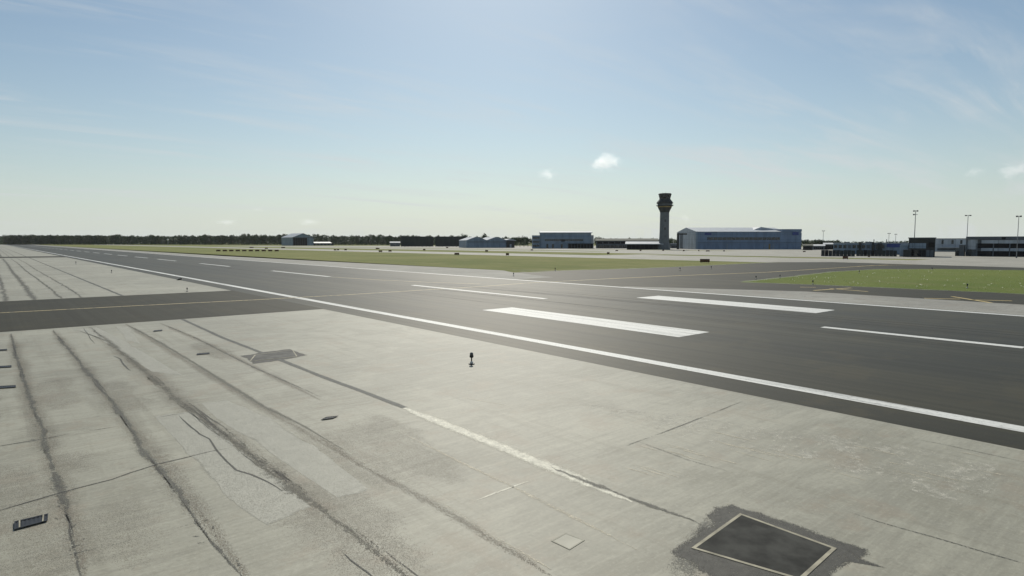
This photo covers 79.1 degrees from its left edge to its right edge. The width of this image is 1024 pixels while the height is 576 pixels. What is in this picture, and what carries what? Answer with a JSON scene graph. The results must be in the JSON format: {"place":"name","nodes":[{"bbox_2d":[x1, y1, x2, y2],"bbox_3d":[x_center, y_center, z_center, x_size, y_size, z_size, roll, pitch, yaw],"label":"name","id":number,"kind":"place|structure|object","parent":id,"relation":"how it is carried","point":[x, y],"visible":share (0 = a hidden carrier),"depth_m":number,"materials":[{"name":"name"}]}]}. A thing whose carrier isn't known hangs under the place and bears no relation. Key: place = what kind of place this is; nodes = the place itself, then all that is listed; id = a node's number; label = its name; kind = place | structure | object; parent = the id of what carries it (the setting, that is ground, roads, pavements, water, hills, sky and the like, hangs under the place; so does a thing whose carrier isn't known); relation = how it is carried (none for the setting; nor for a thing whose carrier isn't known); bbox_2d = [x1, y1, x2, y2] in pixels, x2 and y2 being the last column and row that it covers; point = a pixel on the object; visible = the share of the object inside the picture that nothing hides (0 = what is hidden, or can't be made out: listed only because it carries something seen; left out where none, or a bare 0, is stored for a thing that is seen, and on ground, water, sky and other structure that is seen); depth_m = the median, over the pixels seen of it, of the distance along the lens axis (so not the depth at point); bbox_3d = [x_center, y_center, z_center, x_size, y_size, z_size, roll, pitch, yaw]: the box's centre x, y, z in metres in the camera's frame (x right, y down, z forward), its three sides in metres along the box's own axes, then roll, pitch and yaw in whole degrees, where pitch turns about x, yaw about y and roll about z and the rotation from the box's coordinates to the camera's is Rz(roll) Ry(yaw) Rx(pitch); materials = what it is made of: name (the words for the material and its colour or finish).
{"place":"outdoors","nodes":[
{"label":"outdoors","id":0,"kind":"place"},
{"bbox_2d":[0,256,62,257],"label":"taxiway","id":1,"kind":"structure","parent":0,"point":[32,257],"depth_m":270.11,"materials":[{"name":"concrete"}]},
{"bbox_2d":[0,290,334,331],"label":"taxiway","id":2,"kind":"structure","parent":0,"point":[21,315],"depth_m":62.96,"materials":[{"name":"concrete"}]},
{"bbox_2d":[40,245,547,278],"bbox_3d":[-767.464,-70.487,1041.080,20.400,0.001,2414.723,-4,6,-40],"label":"concrete strip","id":3,"kind":"object","parent":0,"point":[465,272],"visible":0.86,"depth_m":170.93,"materials":[{"name":"grey concrete"}]},
{"bbox_2d":[86,244,772,262],"bbox_3d":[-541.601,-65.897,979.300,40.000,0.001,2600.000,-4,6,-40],"label":"taxiway","id":4,"kind":"structure","parent":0,"point":[560,255],"depth_m":364.50,"materials":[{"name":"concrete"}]},
{"bbox_2d":[2,242,1020,293],"bbox_3d":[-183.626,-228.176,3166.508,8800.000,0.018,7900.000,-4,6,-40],"label":"ground","id":5,"kind":"structure","parent":0,"point":[536,264],"depth_m":254.34,"materials":[{"name":"green plant"}]},
{"bbox_2d":[2,235,8,244],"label":"tree","id":6,"kind":"object","parent":5,"relation":"on","point":[5,240],"visible":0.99,"depth_m":1578.45,"materials":[{"name":"green plant"}]},
{"bbox_2d":[6,235,12,244],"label":"tree","id":7,"kind":"object","parent":5,"relation":"on","point":[9,237],"visible":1,"depth_m":1583.35,"materials":[{"name":"green plant"}]},
{"bbox_2d":[24,235,30,244],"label":"tree","id":8,"kind":"object","parent":5,"relation":"on","point":[28,238],"visible":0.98,"depth_m":1584.34,"materials":[{"name":"green plant"}]},
{"bbox_2d":[31,235,39,244],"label":"tree","id":9,"kind":"object","parent":5,"relation":"on","point":[33,241],"visible":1,"depth_m":1576.83,"materials":[{"name":"green plant"}]},
{"bbox_2d":[34,235,41,244],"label":"tree","id":10,"kind":"object","parent":5,"relation":"on","point":[38,239],"visible":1,"depth_m":1582.51,"materials":[{"name":"green plant"}]},
{"bbox_2d":[45,235,49,244],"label":"tree","id":11,"kind":"object","parent":5,"relation":"on","point":[47,241],"visible":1,"depth_m":1578.81,"materials":[{"name":"green plant"}]},
{"bbox_2d":[62,235,67,244],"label":"tree","id":12,"kind":"object","parent":5,"relation":"on","point":[63,240],"visible":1,"depth_m":1578.59,"materials":[{"name":"green plant"}]},
{"bbox_2d":[71,235,77,244],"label":"tree","id":13,"kind":"object","parent":5,"relation":"on","point":[75,240],"visible":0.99,"depth_m":1578.85,"materials":[{"name":"green plant"}]},
{"bbox_2d":[86,235,92,244],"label":"tree","id":14,"kind":"object","parent":5,"relation":"on","point":[89,239],"visible":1,"depth_m":1577.11,"materials":[{"name":"green plant"}]},
{"bbox_2d":[96,235,103,244],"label":"tree","id":15,"kind":"object","parent":5,"relation":"on","point":[99,239],"visible":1,"depth_m":1580.38,"materials":[{"name":"green plant"}]},
{"bbox_2d":[114,235,119,244],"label":"tree","id":16,"kind":"object","parent":5,"relation":"on","point":[117,240],"visible":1,"depth_m":1579.41,"materials":[{"name":"green plant"}]},
{"bbox_2d":[130,235,135,244],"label":"tree","id":17,"kind":"object","parent":5,"relation":"on","point":[132,238],"visible":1,"depth_m":1570.85,"materials":[{"name":"green plant"}]},
{"bbox_2d":[149,235,155,244],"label":"tree","id":18,"kind":"object","parent":5,"relation":"on","point":[152,239],"visible":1,"depth_m":1556.36,"materials":[{"name":"green plant"}]},
{"bbox_2d":[178,236,183,244],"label":"tree","id":19,"kind":"object","parent":5,"relation":"on","point":[181,239],"visible":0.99,"depth_m":1540.87,"materials":[{"name":"green plant"}]},
{"bbox_2d":[188,236,197,244],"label":"tree","id":20,"kind":"object","parent":5,"relation":"on","point":[195,239],"visible":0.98,"depth_m":1536.80,"materials":[{"name":"green plant"}]},
{"bbox_2d":[211,236,218,243],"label":"tree","id":21,"kind":"object","parent":5,"relation":"on","point":[216,238],"visible":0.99,"depth_m":1511.27,"materials":[{"name":"green plant"}]},
{"bbox_2d":[219,236,228,242],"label":"tree","id":22,"kind":"object","parent":5,"relation":"on","point":[226,239],"visible":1,"depth_m":1505.29,"materials":[{"name":"green plant"}]},
{"bbox_2d":[229,235,234,243],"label":"tree","id":23,"kind":"object","parent":5,"relation":"on","point":[231,240],"visible":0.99,"depth_m":1503.77,"materials":[{"name":"green plant"}]},
{"bbox_2d":[241,234,246,244],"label":"tree","id":24,"kind":"object","parent":5,"relation":"on","point":[243,236],"visible":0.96,"depth_m":1494.64,"materials":[{"name":"green plant"}]},
{"bbox_2d":[245,234,251,244],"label":"tree","id":25,"kind":"object","parent":5,"relation":"on","point":[248,240],"visible":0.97,"depth_m":1488.11,"materials":[{"name":"green plant"}]},
{"bbox_2d":[253,235,263,244],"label":"tree","id":26,"kind":"object","parent":5,"relation":"on","point":[258,239],"visible":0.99,"depth_m":1466.95,"materials":[{"name":"green plant"}]},
{"bbox_2d":[0,235,527,245],"bbox_3d":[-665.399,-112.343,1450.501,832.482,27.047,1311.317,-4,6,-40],"label":"wood","id":27,"kind":"object","parent":5,"relation":"on","point":[137,243],"visible":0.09,"depth_m":1604.22,"materials":[{"name":"green plant"}]},
{"bbox_2d":[267,236,275,244],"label":"tree","id":28,"kind":"object","parent":5,"relation":"on","point":[272,239],"visible":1,"depth_m":1457.86,"materials":[{"name":"green plant"}]},
{"bbox_2d":[276,234,281,244],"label":"tree","id":29,"kind":"object","parent":5,"relation":"on","point":[279,237],"visible":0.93,"depth_m":1450.69,"materials":[{"name":"green plant"}]},
{"bbox_2d":[281,233,313,245],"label":"hangar","id":30,"kind":"structure","parent":5,"relation":"on","point":[297,239],"depth_m":1180.44,"materials":[{"name":"metal"}]},
{"bbox_2d":[293,238,306,245],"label":"door","id":31,"kind":"structure","parent":30,"relation":"in","point":[296,241],"depth_m":1173.89,"materials":[{"name":"metal"}]},
{"bbox_2d":[314,242,333,245],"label":"storage shed","id":32,"kind":"structure","parent":5,"relation":"on","point":[321,243],"depth_m":1203.97,"materials":[{"name":"metal"}]},
{"bbox_2d":[374,235,381,242],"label":"tree","id":33,"kind":"object","parent":5,"relation":"on","point":[377,237],"visible":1,"depth_m":1255.71,"materials":[{"name":"green plant"}]},
{"bbox_2d":[385,235,392,243],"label":"tree","id":34,"kind":"object","parent":5,"relation":"on","point":[388,239],"visible":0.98,"depth_m":1172.14,"materials":[{"name":"green plant"}]},
{"bbox_2d":[700,259,709,262],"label":"airfield sign","id":35,"kind":"object","parent":5,"relation":"on","point":[705,260],"visible":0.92,"depth_m":198.42,"materials":[{"name":"black metal"}]},
{"bbox_2d":[0,245,1023,575],"bbox_3d":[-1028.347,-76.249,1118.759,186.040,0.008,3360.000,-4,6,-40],"label":"concrete apron","id":36,"kind":"object","parent":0,"point":[140,449],"visible":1,"depth_m":19.01,"materials":[{"name":"grey concrete"}]},
{"bbox_2d":[0,385,15,387],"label":"drain grate","id":37,"kind":"object","parent":36,"relation":"on","point":[9,386],"visible":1,"depth_m":28.85,"materials":[{"name":"metal"}]},
{"bbox_2d":[14,513,47,529],"bbox_3d":[-11.566,5.615,14.932,0.670,0.022,0.550,-4,6,-40],"label":"drain grate","id":38,"kind":"object","parent":36,"relation":"on","point":[22,523],"visible":1,"depth_m":14.94,"materials":[{"name":"metal"}]},
{"bbox_2d":[250,350,297,360],"bbox_3d":[-14.200,4.013,36.859,3.281,0.007,2.473,-4,6,-40],"label":"pit cover","id":39,"kind":"object","parent":36,"relation":"on","point":[279,354],"visible":1,"depth_m":36.85,"materials":[{"name":"grey concrete"}]},
{"bbox_2d":[469,352,474,364],"bbox_3d":[-2.234,3.884,34.260,0.334,0.668,0.334,-4,6,-40],"label":"runway edge light","id":40,"kind":"object","parent":36,"relation":"on","point":[471,357],"visible":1,"depth_m":34.17,"materials":[{"name":"black metal"}]},
{"bbox_2d":[552,533,583,549],"bbox_3d":[1.250,5.714,14.005,0.549,0.007,0.583,4,6,41],"label":"inspection cover","id":41,"kind":"object","parent":36,"relation":"on","point":[567,541],"visible":1,"depth_m":14.02,"materials":[{"name":"grey concrete"}]},
{"bbox_2d":[692,513,836,575],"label":"pit cover","id":42,"kind":"object","parent":36,"relation":"on","point":[747,540],"visible":1,"depth_m":13.69,"materials":[{"name":"grey metal"}]},
{"bbox_2d":[0,0,1023,242],"label":"sky","id":43,"kind":"structure","parent":0,"point":[842,119],"materials":[{"name":"blue"}]},
{"bbox_2d":[6,244,1023,449],"bbox_3d":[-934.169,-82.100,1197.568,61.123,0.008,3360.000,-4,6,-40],"label":"runway","id":44,"kind":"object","parent":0,"point":[955,373],"visible":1,"depth_m":46.80,"materials":[{"name":"grey asphalt"}]},
{"bbox_2d":[278,246,928,259],"bbox_3d":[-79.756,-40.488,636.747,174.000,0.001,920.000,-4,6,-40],"label":"grass strip","id":45,"kind":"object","parent":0,"point":[662,254],"depth_m":310.22,"materials":[{"name":"green plant"}]},
{"bbox_2d":[244,246,1023,259],"bbox_3d":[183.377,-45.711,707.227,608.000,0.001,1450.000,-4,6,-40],"label":"apron","id":46,"kind":"object","parent":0,"point":[813,253],"visible":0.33,"depth_m":441.24,"materials":[{"name":"concrete"}]},
{"bbox_2d":[390,242,399,245],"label":"site hut","id":47,"kind":"object","parent":46,"relation":"on","point":[394,243],"visible":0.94,"depth_m":953.51,"materials":[{"name":"metal"}]},
{"bbox_2d":[401,236,432,246],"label":"blast wall","id":48,"kind":"structure","parent":46,"relation":"on","point":[415,241],"depth_m":859.28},
{"bbox_2d":[435,236,466,246],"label":"blast wall","id":49,"kind":"structure","parent":46,"relation":"on","point":[442,241],"depth_m":858.88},
{"bbox_2d":[459,237,515,247],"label":"hangar","id":50,"kind":"structure","parent":46,"relation":"on","point":[485,242],"depth_m":720.14,"materials":[{"name":"metal"}]},
{"bbox_2d":[467,242,471,247],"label":"door","id":51,"kind":"structure","parent":50,"relation":"in","point":[469,244],"depth_m":713.74,"materials":[{"name":"blue metal"}]},
{"bbox_2d":[472,242,476,247],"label":"door","id":52,"kind":"structure","parent":50,"relation":"in","point":[474,244],"depth_m":715.05,"materials":[{"name":"blue metal"}]},
{"bbox_2d":[477,242,481,247],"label":"door","id":53,"kind":"structure","parent":50,"relation":"in","point":[479,244],"depth_m":716.36,"materials":[{"name":"metal"}]},
{"bbox_2d":[491,242,495,247],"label":"door","id":54,"kind":"structure","parent":50,"relation":"in","point":[493,244],"depth_m":720.13,"materials":[{"name":"metal"}]},
{"bbox_2d":[496,242,500,247],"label":"door","id":55,"kind":"structure","parent":50,"relation":"in","point":[498,244],"depth_m":721.45,"materials":[{"name":"metal"}]},
{"bbox_2d":[532,231,593,248],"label":"office block","id":56,"kind":"structure","parent":46,"relation":"on","point":[564,239],"depth_m":646.86,"materials":[{"name":"metal"}]},
{"bbox_2d":[595,238,658,247],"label":"terminal","id":57,"kind":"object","parent":46,"relation":"on","point":[610,242],"visible":0.52,"depth_m":658.66,"materials":[{"name":"metal"}]},
{"bbox_2d":[625,241,660,249],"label":"open shed","id":58,"kind":"structure","parent":46,"relation":"on","point":[642,245],"depth_m":555.30,"materials":[{"name":"metal"}]},
{"bbox_2d":[656,193,672,249],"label":"control tower","id":59,"kind":"structure","parent":46,"relation":"on","point":[664,203],"depth_m":546.93,"materials":[{"name":"concrete"}]},
{"bbox_2d":[670,243,676,247],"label":"site hut","id":60,"kind":"object","parent":46,"relation":"on","point":[673,245],"visible":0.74,"depth_m":672.47,"materials":[{"name":"metal"}]},
{"bbox_2d":[677,233,686,248],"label":"steel gantry","id":61,"kind":"object","parent":46,"relation":"on","point":[678,234],"visible":0.82,"depth_m":582.06,"materials":[{"name":"metal"}]},
{"bbox_2d":[677,227,801,248],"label":"hangar","id":62,"kind":"structure","parent":46,"relation":"on","point":[738,238],"depth_m":576.41,"materials":[{"name":"metal"}]},
{"bbox_2d":[680,235,682,248],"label":"door","id":63,"kind":"structure","parent":62,"relation":"in","point":[681,236],"depth_m":617.99,"materials":[{"name":"metal"}]},
{"bbox_2d":[683,235,685,248],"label":"door","id":64,"kind":"structure","parent":62,"relation":"in","point":[684,236],"depth_m":608.41,"materials":[{"name":"grey metal"}]},
{"bbox_2d":[686,234,688,248],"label":"door","id":65,"kind":"structure","parent":62,"relation":"in","point":[687,236],"depth_m":599.20,"materials":[{"name":"grey metal"}]},
{"bbox_2d":[689,234,691,248],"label":"door","id":66,"kind":"structure","parent":62,"relation":"in","point":[690,235],"depth_m":590.27,"materials":[{"name":"grey metal"}]},
{"bbox_2d":[692,234,695,248],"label":"door","id":67,"kind":"structure","parent":62,"relation":"in","point":[693,235],"depth_m":581.54,"materials":[{"name":"grey metal"}]},
{"bbox_2d":[821,250,854,255],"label":"panel wall","id":68,"kind":"structure","parent":46,"relation":"on","point":[838,253],"depth_m":293.23,"materials":[{"name":"stone"}]},
{"bbox_2d":[833,239,908,254],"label":"terminal pier","id":69,"kind":"structure","parent":46,"relation":"on","point":[847,246],"depth_m":338.83,"materials":[{"name":"metal"}]},
{"bbox_2d":[856,250,896,256],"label":"panel wall","id":70,"kind":"structure","parent":46,"relation":"on","point":[877,252],"depth_m":293.06,"materials":[{"name":"stone"}]},
{"bbox_2d":[913,210,917,236],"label":"floodlight mast","id":71,"kind":"object","parent":46,"relation":"on","point":[915,214],"visible":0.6,"depth_m":307.03,"materials":[{"name":"metal"}]},
{"bbox_2d":[899,237,935,256],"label":"pier end block","id":72,"kind":"structure","parent":46,"relation":"on","point":[920,247],"depth_m":280.49,"materials":[{"name":"glass"}]},
{"bbox_2d":[935,238,965,251],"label":"terminal","id":73,"kind":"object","parent":46,"relation":"on","point":[947,244],"visible":0.69,"depth_m":433.08,"materials":[{"name":"metal"}]},
{"bbox_2d":[955,236,1023,256],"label":"terminal","id":74,"kind":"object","parent":46,"relation":"on","point":[1006,246],"visible":0.95,"depth_m":291.33,"materials":[{"name":"metal"}]},
{"bbox_2d":[1016,215,1021,257],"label":"floodlight mast","id":75,"kind":"object","parent":46,"relation":"on","point":[1017,234],"visible":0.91,"depth_m":261.58,"materials":[{"name":"metal"}]},
{"bbox_2d":[514,262,1023,304],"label":"connecting taxiway","id":76,"kind":"structure","parent":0,"point":[730,276],"depth_m":118.04,"materials":[{"name":"grey asphalt"}]},
{"bbox_2d":[802,244,812,249],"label":"store building","id":77,"kind":"structure","parent":0,"point":[807,246],"depth_m":519.53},
{"bbox_2d":[602,254,1023,267],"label":"apron","id":78,"kind":"object","parent":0,"point":[987,263],"visible":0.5,"depth_m":226.54,"materials":[{"name":"concrete"}]},
{"bbox_2d":[808,239,818,243],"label":"tree","id":79,"kind":"object","parent":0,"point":[814,241],"visible":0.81,"depth_m":797.83,"materials":[{"name":"green plant"}]},
{"bbox_2d":[812,244,824,249],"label":"store building","id":80,"kind":"structure","parent":0,"point":[818,246],"depth_m":541.19,"materials":[{"name":"metal"}]},
{"bbox_2d":[625,286,1023,314],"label":"concrete strip","id":81,"kind":"object","parent":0,"point":[1000,308],"visible":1,"depth_m":71.59,"materials":[{"name":"grey concrete"}]},
{"bbox_2d":[823,243,832,249],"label":"store building","id":82,"kind":"structure","parent":0,"point":[828,246],"depth_m":552.90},
{"bbox_2d":[747,269,1023,293],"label":"lawn","id":83,"kind":"structure","parent":0,"point":[977,280],"depth_m":111.64,"materials":[{"name":"green plant"}]},
{"bbox_2d":[766,270,1010,287],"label":"flower tufts","id":84,"kind":"object","parent":83,"relation":"on","point":[915,285],"visible":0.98,"depth_m":102.73,"materials":[{"name":"plant"}]}
]}

